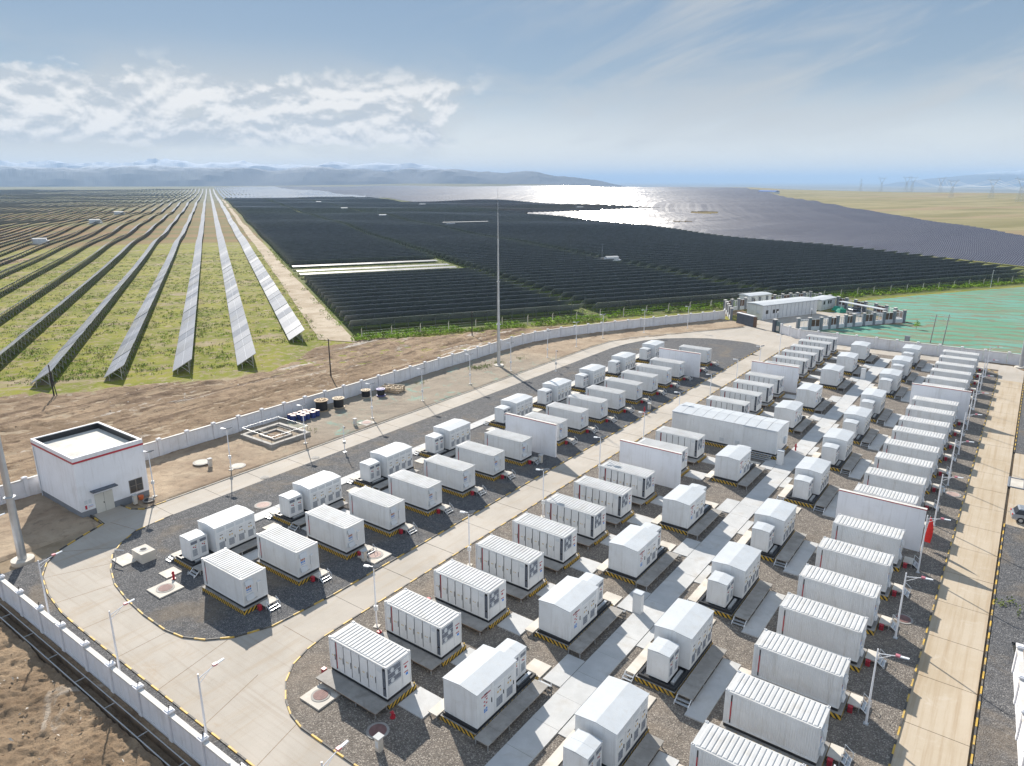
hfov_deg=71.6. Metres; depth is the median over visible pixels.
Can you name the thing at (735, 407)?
door
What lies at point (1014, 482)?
drain frame
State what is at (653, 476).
end door
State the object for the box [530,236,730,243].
solar panel row
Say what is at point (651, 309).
post fence
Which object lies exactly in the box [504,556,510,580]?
door
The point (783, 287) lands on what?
solar panel row
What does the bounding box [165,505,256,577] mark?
inverter cabinet
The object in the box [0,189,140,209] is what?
solar panel row
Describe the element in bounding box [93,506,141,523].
driveway
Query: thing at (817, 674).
battery container
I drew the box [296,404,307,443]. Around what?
solar lamp
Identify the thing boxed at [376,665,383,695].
door
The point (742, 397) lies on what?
door
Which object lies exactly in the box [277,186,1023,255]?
solar panel row
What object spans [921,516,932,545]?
feather flag
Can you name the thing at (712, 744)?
battery container
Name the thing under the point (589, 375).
inverter cabinet
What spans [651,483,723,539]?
inverter cabinet
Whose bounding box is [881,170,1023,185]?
mountains
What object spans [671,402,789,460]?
switch house
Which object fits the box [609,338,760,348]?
concrete kerb
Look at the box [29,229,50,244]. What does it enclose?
field station
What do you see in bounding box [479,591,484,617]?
door
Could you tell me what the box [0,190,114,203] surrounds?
solar panel row
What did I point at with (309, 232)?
solar panel row
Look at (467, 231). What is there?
solar panel row
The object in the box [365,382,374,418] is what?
solar lamp
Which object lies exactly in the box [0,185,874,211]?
solar field
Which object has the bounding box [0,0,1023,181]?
sky
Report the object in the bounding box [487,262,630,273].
solar panel row
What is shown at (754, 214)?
solar panel row
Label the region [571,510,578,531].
door
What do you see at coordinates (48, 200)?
solar panel row
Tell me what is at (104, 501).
door
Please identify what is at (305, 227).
solar panel row
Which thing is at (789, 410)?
inverter cabinet
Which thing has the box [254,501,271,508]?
manhole
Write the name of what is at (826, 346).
battery container
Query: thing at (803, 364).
battery container
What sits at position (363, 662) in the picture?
door
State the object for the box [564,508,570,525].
door
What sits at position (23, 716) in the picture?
stones
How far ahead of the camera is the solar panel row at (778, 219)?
624.82 m
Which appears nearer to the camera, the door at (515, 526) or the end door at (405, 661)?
the end door at (405, 661)
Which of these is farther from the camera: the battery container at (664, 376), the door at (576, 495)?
the battery container at (664, 376)
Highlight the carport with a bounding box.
[839,301,886,313]
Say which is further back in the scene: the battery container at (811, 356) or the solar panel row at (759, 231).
the solar panel row at (759, 231)
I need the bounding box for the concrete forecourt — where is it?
[757,312,865,332]
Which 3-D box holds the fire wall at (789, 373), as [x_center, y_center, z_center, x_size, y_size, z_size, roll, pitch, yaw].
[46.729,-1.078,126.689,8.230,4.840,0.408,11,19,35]
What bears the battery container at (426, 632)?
on the gravel bed at (410, 739)
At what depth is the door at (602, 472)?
84.68 m
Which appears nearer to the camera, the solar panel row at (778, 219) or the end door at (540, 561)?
the end door at (540, 561)
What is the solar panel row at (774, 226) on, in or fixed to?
on the ground at (1000, 212)
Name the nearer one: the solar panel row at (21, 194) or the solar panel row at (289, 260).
the solar panel row at (289, 260)
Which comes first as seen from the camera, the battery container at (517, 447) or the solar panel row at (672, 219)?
the battery container at (517, 447)
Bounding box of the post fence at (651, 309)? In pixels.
[361,277,1018,336]
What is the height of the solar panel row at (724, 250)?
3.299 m
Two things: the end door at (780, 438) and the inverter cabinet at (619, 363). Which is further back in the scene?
the inverter cabinet at (619, 363)
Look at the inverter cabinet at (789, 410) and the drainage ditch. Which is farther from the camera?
the inverter cabinet at (789, 410)
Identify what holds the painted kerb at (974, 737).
on the road at (937, 725)
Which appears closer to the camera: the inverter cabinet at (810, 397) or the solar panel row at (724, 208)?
the inverter cabinet at (810, 397)
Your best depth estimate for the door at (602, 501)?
78.21 m
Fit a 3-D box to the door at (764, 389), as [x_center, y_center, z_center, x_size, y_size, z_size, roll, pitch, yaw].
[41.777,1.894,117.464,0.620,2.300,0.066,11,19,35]
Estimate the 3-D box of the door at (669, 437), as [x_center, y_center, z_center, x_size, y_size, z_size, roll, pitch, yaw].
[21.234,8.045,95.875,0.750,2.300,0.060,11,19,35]
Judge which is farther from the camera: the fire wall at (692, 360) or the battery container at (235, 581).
the fire wall at (692, 360)
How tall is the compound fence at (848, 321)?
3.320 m
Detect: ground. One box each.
[0,184,1023,765]
[0,258,178,765]
[815,287,1023,361]
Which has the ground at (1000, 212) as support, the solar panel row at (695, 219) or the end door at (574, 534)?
the solar panel row at (695, 219)
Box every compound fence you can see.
[723,291,811,319]
[796,310,906,329]
[809,291,906,322]
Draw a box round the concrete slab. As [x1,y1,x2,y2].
[111,549,136,566]
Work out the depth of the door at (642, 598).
60.92 m
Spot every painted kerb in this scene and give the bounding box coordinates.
[42,515,254,765]
[110,348,760,640]
[120,501,165,509]
[285,347,785,765]
[888,369,997,765]
[970,523,1004,765]
[1014,383,1023,452]
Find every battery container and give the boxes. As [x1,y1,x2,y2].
[201,547,280,614]
[256,524,331,585]
[305,504,376,559]
[316,621,415,718]
[349,485,416,536]
[379,588,465,673]
[388,469,453,515]
[424,454,485,497]
[431,559,509,635]
[456,440,515,480]
[475,534,546,602]
[485,428,540,465]
[512,512,579,574]
[523,411,577,445]
[545,492,607,549]
[546,401,597,434]
[567,393,616,423]
[573,475,633,527]
[586,384,634,413]
[599,459,656,507]
[604,377,650,403]
[621,369,666,395]
[636,363,678,387]
[637,438,688,476]
[650,357,692,380]
[655,426,705,465]
[679,344,718,365]
[689,720,805,765]
[706,395,749,413]
[719,670,853,765]
[720,387,762,414]
[733,379,773,407]
[745,371,784,399]
[750,628,871,719]
[765,361,799,383]
[772,354,808,377]
[776,592,886,671]
[781,349,816,372]
[790,344,823,366]
[797,563,899,635]
[798,339,831,359]
[806,334,837,354]
[815,536,910,600]
[831,513,918,571]
[854,483,927,529]
[863,466,939,510]
[874,451,944,493]
[883,437,951,477]
[891,425,956,462]
[898,415,960,449]
[905,404,964,437]
[911,395,968,426]
[922,382,973,409]
[925,375,976,399]
[930,367,979,392]
[934,361,982,385]
[939,355,984,377]
[942,349,986,371]
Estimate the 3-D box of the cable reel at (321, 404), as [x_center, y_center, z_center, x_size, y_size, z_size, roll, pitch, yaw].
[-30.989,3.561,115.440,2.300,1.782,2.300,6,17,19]
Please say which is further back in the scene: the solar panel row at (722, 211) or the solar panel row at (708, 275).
the solar panel row at (722, 211)
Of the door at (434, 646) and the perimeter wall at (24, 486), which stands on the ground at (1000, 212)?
the perimeter wall at (24, 486)
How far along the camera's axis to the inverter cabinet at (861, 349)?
146.44 m
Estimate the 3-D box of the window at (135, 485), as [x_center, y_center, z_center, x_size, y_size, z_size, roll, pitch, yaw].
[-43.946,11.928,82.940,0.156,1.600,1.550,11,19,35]
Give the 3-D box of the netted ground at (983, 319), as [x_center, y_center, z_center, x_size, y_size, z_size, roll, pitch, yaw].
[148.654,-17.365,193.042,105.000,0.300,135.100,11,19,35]
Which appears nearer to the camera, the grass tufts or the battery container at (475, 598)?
the battery container at (475, 598)
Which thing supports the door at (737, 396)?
in the battery container at (754, 398)
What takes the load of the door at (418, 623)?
in the battery container at (426, 632)
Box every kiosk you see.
[632,589,644,614]
[776,449,784,464]
[860,368,865,378]
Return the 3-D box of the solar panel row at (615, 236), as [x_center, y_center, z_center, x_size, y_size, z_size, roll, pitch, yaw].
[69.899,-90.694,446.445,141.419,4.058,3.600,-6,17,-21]
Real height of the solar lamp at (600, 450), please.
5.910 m
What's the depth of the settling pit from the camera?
103.52 m
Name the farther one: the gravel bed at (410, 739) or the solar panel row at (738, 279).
the solar panel row at (738, 279)
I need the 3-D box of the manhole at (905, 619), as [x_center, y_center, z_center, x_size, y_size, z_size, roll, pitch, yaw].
[33.346,20.116,60.502,1.536,0.130,1.536,11,19,35]
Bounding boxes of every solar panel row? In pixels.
[0,189,136,208]
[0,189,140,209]
[0,189,143,210]
[0,189,147,212]
[0,189,150,214]
[0,189,155,217]
[0,189,158,220]
[0,189,162,222]
[0,189,164,224]
[0,189,168,228]
[0,189,171,235]
[0,189,175,240]
[0,189,178,247]
[0,189,181,256]
[0,189,184,265]
[0,189,186,277]
[0,189,189,295]
[0,189,192,323]
[0,189,195,364]
[0,190,96,197]
[0,190,99,198]
[0,190,106,199]
[0,190,111,202]
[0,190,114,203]
[0,190,118,204]
[0,191,118,205]
[0,191,123,206]
[1,190,89,195]
[1,190,109,200]
[2,190,107,201]
[30,189,199,387]
[104,189,203,380]
[172,189,206,373]
[209,189,255,368]
[212,189,304,341]
[257,226,349,232]
[259,228,355,234]
[261,230,358,236]
[263,233,361,238]
[265,235,371,241]
[266,236,365,240]
[274,186,1023,258]
[274,242,395,249]
[275,186,1023,256]
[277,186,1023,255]
[278,186,1023,253]
[279,246,408,256]
[280,186,1023,252]
[281,186,1023,251]
[283,186,1023,249]
[283,250,418,259]
[284,186,1023,248]
[284,251,422,260]
[286,186,1023,246]
[286,252,426,262]
[287,186,1023,245]
[288,186,1023,244]
[288,254,430,264]
[289,186,1023,243]
[289,255,435,266]
[291,186,1021,241]
[292,186,1023,241]
[292,260,437,268]
[293,186,1023,240]
[294,186,1023,239]
[295,186,1020,238]
[296,263,448,274]
[297,186,1023,238]
[298,186,1018,237]
[299,186,1023,237]
[299,266,456,276]
[300,186,1020,236]
[301,186,1023,236]
[302,186,1021,235]
[304,186,1017,234]
[304,268,472,279]
[305,186,1011,233]
[306,186,1004,232]
[306,269,479,285]
[307,186,997,230]
[308,186,978,227]
[309,186,972,226]
[309,272,485,285]
[310,186,967,225]
[311,186,959,224]
[311,274,492,288]
[312,186,925,222]
[314,276,499,292]
[317,279,506,295]
[320,187,989,229]
[320,281,515,297]
[324,284,523,304]
[327,287,531,304]
[329,187,951,223]
[330,187,941,222]
[331,290,540,310]
[332,187,928,221]
[334,187,934,221]
[335,293,550,314]
[336,187,925,220]
[338,187,928,220]
[339,296,561,320]
[343,187,920,219]
[343,300,571,324]
[344,187,913,218]
[346,187,916,218]
[347,187,911,217]
[348,304,583,329]
[349,187,902,216]
[351,187,904,216]
[353,187,893,215]
[354,187,900,215]
[354,225,436,227]
[355,187,862,213]
[357,187,891,214]
[359,187,877,213]
[359,227,444,230]
[360,187,885,213]
[362,187,873,212]
[363,187,879,212]
[366,196,1023,265]
[384,235,475,238]
[439,221,597,225]
[444,222,548,227]
[444,250,569,261]
[447,222,608,227]
[450,222,619,228]
[455,223,566,230]
[458,254,590,265]
[462,224,570,231]
[464,256,597,267]
[465,224,642,232]
[469,257,603,267]
[475,259,613,269]
[479,226,660,234]
[480,260,622,271]
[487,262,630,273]
[490,228,675,236]
[493,264,639,275]
[499,230,686,237]
[500,266,649,278]
[502,231,691,238]
[506,232,697,239]
[507,268,659,280]
[511,232,704,240]
[515,270,669,282]
[516,233,710,240]
[520,234,716,241]
[523,272,680,286]
[525,235,722,242]
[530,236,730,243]
[532,274,692,289]
[535,237,724,243]
[539,237,747,245]
[541,276,705,291]
[545,238,755,246]
[550,279,716,296]
[551,239,763,247]
[557,240,758,248]
[560,281,731,299]
[563,240,783,249]
[569,241,792,251]
[570,284,744,303]
[576,242,801,252]
[580,287,759,308]
[582,242,812,254]
[590,243,823,255]
[592,290,775,312]
[597,244,832,257]
[606,245,842,256]
[619,246,852,258]
[620,247,863,262]
[629,248,874,263]
[638,249,886,265]
[647,251,897,269]
[656,252,909,271]
[666,253,923,271]
[677,255,934,274]
[688,257,945,276]
[698,258,960,278]
[711,260,973,281]
[723,262,986,283]
[736,264,1001,286]
[749,266,1016,288]
[764,269,1023,292]
[778,272,1023,295]
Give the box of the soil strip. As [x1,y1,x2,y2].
[0,319,759,561]
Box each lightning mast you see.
[0,438,34,567]
[494,213,503,366]
[1014,342,1023,368]
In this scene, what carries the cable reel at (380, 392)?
on the soil strip
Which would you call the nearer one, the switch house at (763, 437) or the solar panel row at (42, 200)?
the switch house at (763, 437)
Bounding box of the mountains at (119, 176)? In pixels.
[0,164,625,186]
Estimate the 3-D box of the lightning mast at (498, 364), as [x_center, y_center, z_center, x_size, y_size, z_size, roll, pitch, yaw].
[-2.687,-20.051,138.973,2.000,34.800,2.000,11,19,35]
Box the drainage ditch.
[0,604,190,765]
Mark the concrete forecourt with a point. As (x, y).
(766, 324)
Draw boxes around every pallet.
[379,384,404,389]
[384,386,404,391]
[384,389,404,393]
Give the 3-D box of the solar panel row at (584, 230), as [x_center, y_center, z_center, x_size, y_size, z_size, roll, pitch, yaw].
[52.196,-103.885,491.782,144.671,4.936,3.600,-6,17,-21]
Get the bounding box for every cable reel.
[314,398,328,411]
[332,396,344,408]
[361,388,370,397]
[376,387,385,396]
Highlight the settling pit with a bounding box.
[240,417,310,448]
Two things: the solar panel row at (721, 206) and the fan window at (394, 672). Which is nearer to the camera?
the fan window at (394, 672)
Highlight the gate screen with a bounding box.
[736,312,756,327]
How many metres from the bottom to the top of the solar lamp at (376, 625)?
5.910 m
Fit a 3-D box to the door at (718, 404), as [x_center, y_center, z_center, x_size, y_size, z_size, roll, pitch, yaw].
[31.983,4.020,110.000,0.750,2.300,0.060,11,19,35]
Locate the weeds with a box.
[305,356,1023,616]
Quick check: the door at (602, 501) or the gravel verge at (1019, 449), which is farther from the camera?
the gravel verge at (1019, 449)
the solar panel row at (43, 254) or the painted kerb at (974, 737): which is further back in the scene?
the solar panel row at (43, 254)
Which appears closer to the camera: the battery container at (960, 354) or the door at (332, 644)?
the door at (332, 644)
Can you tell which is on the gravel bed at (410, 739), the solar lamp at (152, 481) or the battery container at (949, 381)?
the battery container at (949, 381)
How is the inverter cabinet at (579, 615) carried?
on the gravel bed at (410, 739)
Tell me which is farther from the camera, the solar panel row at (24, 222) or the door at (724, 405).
the solar panel row at (24, 222)
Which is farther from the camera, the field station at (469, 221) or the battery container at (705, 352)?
the field station at (469, 221)
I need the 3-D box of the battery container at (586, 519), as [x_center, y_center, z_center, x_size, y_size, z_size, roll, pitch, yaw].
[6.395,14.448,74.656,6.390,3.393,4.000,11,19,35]
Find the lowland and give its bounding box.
[607,182,1023,192]
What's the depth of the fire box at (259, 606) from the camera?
61.65 m
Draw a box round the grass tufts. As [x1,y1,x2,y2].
[0,251,327,385]
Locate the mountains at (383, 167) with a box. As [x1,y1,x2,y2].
[0,158,446,171]
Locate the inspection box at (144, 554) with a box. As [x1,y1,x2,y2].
[131,544,156,563]
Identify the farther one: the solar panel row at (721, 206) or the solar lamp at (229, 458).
the solar panel row at (721, 206)
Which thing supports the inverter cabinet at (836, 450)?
on the gravel bed at (410, 739)
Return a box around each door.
[94,489,114,513]
[330,640,336,667]
[336,643,344,672]
[343,647,352,676]
[351,651,360,681]
[359,656,368,686]
[368,661,376,691]
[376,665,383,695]
[385,604,391,630]
[392,607,399,634]
[399,610,406,638]
[402,654,409,685]
[406,614,414,642]
[414,618,422,646]
[423,622,430,650]
[430,625,437,653]
[435,573,440,597]
[441,575,447,600]
[448,578,455,603]
[454,617,460,645]
[455,581,462,607]
[463,584,470,610]
[471,588,478,614]
[477,546,481,569]
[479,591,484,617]
[483,548,488,572]
[489,551,495,574]
[497,554,503,577]
[500,584,504,610]
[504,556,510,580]
[512,559,518,584]
[513,523,517,542]
[519,525,524,545]
[519,562,524,586]
[526,527,531,547]
[533,529,539,550]
[538,556,542,580]
[540,532,546,554]
[546,502,549,519]
[547,534,554,557]
[551,504,556,521]
[554,537,559,559]
[558,506,563,523]
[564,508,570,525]
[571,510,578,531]
[572,531,575,554]
[574,484,578,498]
[578,512,585,534]
[580,485,585,500]
[585,514,590,535]
[586,487,592,502]
[593,489,598,504]
[599,491,605,505]
[600,467,604,479]
[601,509,605,531]
[606,469,610,481]
[606,493,612,513]
[611,470,617,483]
[613,495,618,514]
[618,472,623,485]
[624,474,630,487]
[627,490,631,510]
[631,475,637,494]
[637,477,642,496]
[640,595,643,613]
[651,473,654,492]
[656,432,660,440]
[661,433,666,441]
[667,434,671,442]
[672,413,686,429]
[672,435,677,444]
[678,437,684,445]
[684,449,687,466]
[685,438,690,454]
[690,439,694,455]
[701,436,704,453]
[716,402,720,407]
[721,402,726,408]
[727,403,731,409]
[732,404,737,410]
[735,393,739,399]
[740,394,745,400]
[742,427,774,452]
[746,395,750,409]
[750,396,754,409]
[762,387,766,400]
[773,380,777,392]
[778,435,781,448]
[799,361,802,373]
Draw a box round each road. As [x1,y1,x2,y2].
[43,506,363,765]
[156,348,604,513]
[334,355,768,609]
[592,326,1023,382]
[890,379,1022,765]
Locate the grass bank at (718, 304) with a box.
[350,279,1023,340]
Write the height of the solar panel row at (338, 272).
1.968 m
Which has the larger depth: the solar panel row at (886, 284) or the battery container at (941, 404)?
the solar panel row at (886, 284)
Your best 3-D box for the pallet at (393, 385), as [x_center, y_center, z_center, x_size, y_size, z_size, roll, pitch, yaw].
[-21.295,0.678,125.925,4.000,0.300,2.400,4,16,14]
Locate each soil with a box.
[0,311,746,484]
[0,622,163,765]
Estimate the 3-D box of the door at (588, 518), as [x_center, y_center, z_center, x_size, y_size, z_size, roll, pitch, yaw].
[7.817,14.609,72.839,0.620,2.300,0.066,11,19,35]
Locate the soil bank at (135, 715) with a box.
[0,598,199,765]
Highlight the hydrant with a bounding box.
[390,710,395,719]
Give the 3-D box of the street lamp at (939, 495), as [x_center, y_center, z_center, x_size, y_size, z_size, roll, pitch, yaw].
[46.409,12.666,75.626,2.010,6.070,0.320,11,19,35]
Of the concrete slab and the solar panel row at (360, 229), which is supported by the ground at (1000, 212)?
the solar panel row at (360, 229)
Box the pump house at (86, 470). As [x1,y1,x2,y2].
[30,421,149,517]
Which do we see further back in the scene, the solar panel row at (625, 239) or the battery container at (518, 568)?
the solar panel row at (625, 239)
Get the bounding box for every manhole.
[143,497,154,502]
[147,579,183,598]
[193,459,207,465]
[229,463,245,468]
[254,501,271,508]
[300,682,340,710]
[357,420,374,425]
[357,547,391,564]
[366,722,389,739]
[893,613,912,624]
[944,491,961,497]
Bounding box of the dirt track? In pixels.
[223,200,356,341]
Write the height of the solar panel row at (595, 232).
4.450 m
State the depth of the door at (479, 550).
66.52 m
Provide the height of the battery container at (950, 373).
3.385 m
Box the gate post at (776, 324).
[772,319,780,332]
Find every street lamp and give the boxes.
[37,551,62,613]
[108,599,134,670]
[197,658,223,739]
[321,740,348,765]
[863,648,909,725]
[893,573,932,639]
[916,515,950,573]
[933,474,962,525]
[946,440,973,485]
[957,413,981,454]
[965,391,988,429]
[973,375,989,410]
[979,359,998,391]
[985,346,997,376]
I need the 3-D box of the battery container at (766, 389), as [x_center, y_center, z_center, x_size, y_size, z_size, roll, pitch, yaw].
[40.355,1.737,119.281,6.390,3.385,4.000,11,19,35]
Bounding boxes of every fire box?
[257,604,262,610]
[826,757,832,765]
[847,704,852,713]
[865,658,870,666]
[879,623,883,630]
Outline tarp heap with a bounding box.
[835,308,845,312]
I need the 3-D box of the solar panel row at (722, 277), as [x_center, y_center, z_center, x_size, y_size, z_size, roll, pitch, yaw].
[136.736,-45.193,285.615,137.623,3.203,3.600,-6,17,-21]
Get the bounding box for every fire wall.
[505,413,557,456]
[619,439,682,488]
[659,347,700,377]
[751,360,798,392]
[835,488,927,551]
[909,383,971,419]
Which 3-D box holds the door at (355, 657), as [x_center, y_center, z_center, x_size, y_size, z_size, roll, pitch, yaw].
[-11.372,20.647,51.647,0.770,2.300,0.097,11,19,35]
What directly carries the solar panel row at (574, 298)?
on the ground at (1000, 212)
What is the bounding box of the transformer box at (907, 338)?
[904,335,909,341]
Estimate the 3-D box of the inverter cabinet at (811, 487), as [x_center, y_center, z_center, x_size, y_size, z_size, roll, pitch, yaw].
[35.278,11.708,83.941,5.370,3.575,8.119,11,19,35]
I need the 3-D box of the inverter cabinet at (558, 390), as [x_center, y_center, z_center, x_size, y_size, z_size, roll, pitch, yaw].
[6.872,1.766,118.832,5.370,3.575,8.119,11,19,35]
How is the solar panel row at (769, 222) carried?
on the ground at (1000, 212)
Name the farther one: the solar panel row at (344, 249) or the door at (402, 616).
the solar panel row at (344, 249)
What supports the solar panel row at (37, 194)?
on the ground at (1000, 212)
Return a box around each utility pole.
[48,365,57,395]
[327,339,331,375]
[929,314,937,342]
[942,314,950,344]
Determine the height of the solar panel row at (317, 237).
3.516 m
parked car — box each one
[846,308,861,315]
[853,306,866,312]
[1010,505,1023,523]
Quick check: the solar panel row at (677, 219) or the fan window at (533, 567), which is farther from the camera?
the solar panel row at (677, 219)
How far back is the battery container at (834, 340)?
153.80 m
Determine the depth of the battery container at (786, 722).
46.11 m
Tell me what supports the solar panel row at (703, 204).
on the ground at (1000, 212)
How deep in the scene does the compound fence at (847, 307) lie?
201.07 m
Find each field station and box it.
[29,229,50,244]
[87,216,102,223]
[112,207,124,214]
[443,216,487,223]
[602,244,620,260]
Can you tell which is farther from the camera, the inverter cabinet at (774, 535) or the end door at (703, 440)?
the end door at (703, 440)
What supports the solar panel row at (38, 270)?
on the ground at (1000, 212)
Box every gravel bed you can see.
[111,338,759,638]
[286,347,996,765]
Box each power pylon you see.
[987,178,1000,196]
[1015,177,1023,201]
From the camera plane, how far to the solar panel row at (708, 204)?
968.79 m
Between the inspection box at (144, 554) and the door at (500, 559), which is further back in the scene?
the inspection box at (144, 554)
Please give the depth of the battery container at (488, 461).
89.44 m
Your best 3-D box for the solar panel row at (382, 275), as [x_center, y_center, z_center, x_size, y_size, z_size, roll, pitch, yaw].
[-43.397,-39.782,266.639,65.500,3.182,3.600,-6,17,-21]
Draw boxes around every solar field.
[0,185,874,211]
[225,196,659,229]
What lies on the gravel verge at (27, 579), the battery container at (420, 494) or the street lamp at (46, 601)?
the street lamp at (46, 601)
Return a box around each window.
[128,477,143,493]
[387,661,400,685]
[442,622,452,644]
[489,588,498,607]
[529,559,537,578]
[564,534,571,551]
[595,513,600,527]
[622,493,627,507]
[646,476,650,489]
[698,439,701,449]
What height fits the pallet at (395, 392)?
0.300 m
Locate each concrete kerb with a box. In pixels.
[166,327,744,501]
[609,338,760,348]
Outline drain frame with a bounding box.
[1007,476,1023,489]
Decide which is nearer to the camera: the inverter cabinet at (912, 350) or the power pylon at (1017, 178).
the inverter cabinet at (912, 350)
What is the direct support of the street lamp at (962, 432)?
on the gravel bed at (410, 739)
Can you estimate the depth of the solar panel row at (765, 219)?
625.90 m
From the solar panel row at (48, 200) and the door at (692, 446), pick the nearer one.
the door at (692, 446)
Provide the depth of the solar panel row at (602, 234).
463.72 m
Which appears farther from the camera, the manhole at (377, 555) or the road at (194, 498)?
the road at (194, 498)
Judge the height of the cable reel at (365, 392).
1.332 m
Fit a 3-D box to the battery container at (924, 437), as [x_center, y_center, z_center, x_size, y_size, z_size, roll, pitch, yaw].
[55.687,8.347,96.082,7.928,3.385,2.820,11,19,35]
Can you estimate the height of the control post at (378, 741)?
1.120 m
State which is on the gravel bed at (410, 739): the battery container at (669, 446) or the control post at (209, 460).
the battery container at (669, 446)
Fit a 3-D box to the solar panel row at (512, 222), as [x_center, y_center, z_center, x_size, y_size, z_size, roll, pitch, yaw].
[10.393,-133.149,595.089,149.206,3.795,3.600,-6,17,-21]
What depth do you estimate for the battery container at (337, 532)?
71.21 m
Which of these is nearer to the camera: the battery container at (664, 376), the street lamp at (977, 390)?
the street lamp at (977, 390)
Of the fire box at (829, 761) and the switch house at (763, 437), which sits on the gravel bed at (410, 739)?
the fire box at (829, 761)
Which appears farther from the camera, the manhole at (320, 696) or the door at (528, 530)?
the door at (528, 530)
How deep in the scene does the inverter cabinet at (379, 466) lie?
87.92 m
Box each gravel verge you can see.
[4,556,249,765]
[972,524,1023,765]
[1015,391,1023,453]
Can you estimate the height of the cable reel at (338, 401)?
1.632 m
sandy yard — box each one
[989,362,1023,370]
[1005,453,1023,528]
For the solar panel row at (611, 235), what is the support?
on the ground at (1000, 212)
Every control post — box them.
[131,493,137,504]
[206,457,212,466]
[352,418,356,425]
[360,549,367,561]
[373,732,383,752]
[539,454,543,462]
[938,485,944,495]
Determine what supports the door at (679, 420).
in the switch house at (763, 437)
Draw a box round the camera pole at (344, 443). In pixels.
[343,426,346,452]
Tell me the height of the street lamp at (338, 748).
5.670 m
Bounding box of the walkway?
[158,351,934,765]
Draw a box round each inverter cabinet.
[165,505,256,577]
[265,470,347,531]
[347,442,418,490]
[413,418,470,457]
[428,638,551,750]
[484,393,532,429]
[525,572,625,657]
[533,378,571,408]
[542,676,663,765]
[571,364,605,392]
[596,522,680,590]
[605,352,635,377]
[621,598,726,709]
[635,340,663,363]
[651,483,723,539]
[687,541,772,626]
[705,445,765,489]
[737,498,806,568]
[774,400,814,432]
[776,456,839,511]
[794,383,832,413]
[812,428,862,474]
[814,364,852,389]
[836,352,866,376]
[842,406,878,446]
[850,341,877,362]
[859,388,893,423]
[872,368,908,399]
[891,355,918,383]
[901,344,926,369]
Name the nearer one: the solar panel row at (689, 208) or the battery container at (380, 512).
the battery container at (380, 512)
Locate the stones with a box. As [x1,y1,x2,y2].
[0,327,469,765]
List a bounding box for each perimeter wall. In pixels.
[0,309,725,504]
[0,574,245,765]
[780,323,1023,365]
[1011,643,1023,765]
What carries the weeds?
on the soil strip
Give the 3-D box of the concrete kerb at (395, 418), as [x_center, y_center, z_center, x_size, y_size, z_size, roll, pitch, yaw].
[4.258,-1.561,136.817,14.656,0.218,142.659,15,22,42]
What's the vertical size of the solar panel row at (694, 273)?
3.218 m
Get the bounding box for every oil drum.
[290,414,295,421]
[300,414,305,420]
[304,412,309,419]
[310,411,315,417]
[314,409,319,415]
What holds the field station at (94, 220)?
on the ground at (1000, 212)
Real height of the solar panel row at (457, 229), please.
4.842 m
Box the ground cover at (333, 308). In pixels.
[270,248,1020,325]
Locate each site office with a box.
[738,292,771,304]
[746,297,818,319]
[812,295,836,310]
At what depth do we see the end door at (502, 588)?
60.36 m
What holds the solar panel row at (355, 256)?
on the ground at (1000, 212)
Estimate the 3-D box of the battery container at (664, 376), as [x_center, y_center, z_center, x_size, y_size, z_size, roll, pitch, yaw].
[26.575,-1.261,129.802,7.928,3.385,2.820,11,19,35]
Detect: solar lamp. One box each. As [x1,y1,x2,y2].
[141,450,157,496]
[220,427,233,470]
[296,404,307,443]
[363,564,381,627]
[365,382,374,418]
[417,368,424,400]
[460,510,475,565]
[536,468,549,517]
[544,330,550,357]
[594,436,605,478]
[638,411,649,438]
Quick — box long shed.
[758,190,779,193]
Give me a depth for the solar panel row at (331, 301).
219.80 m

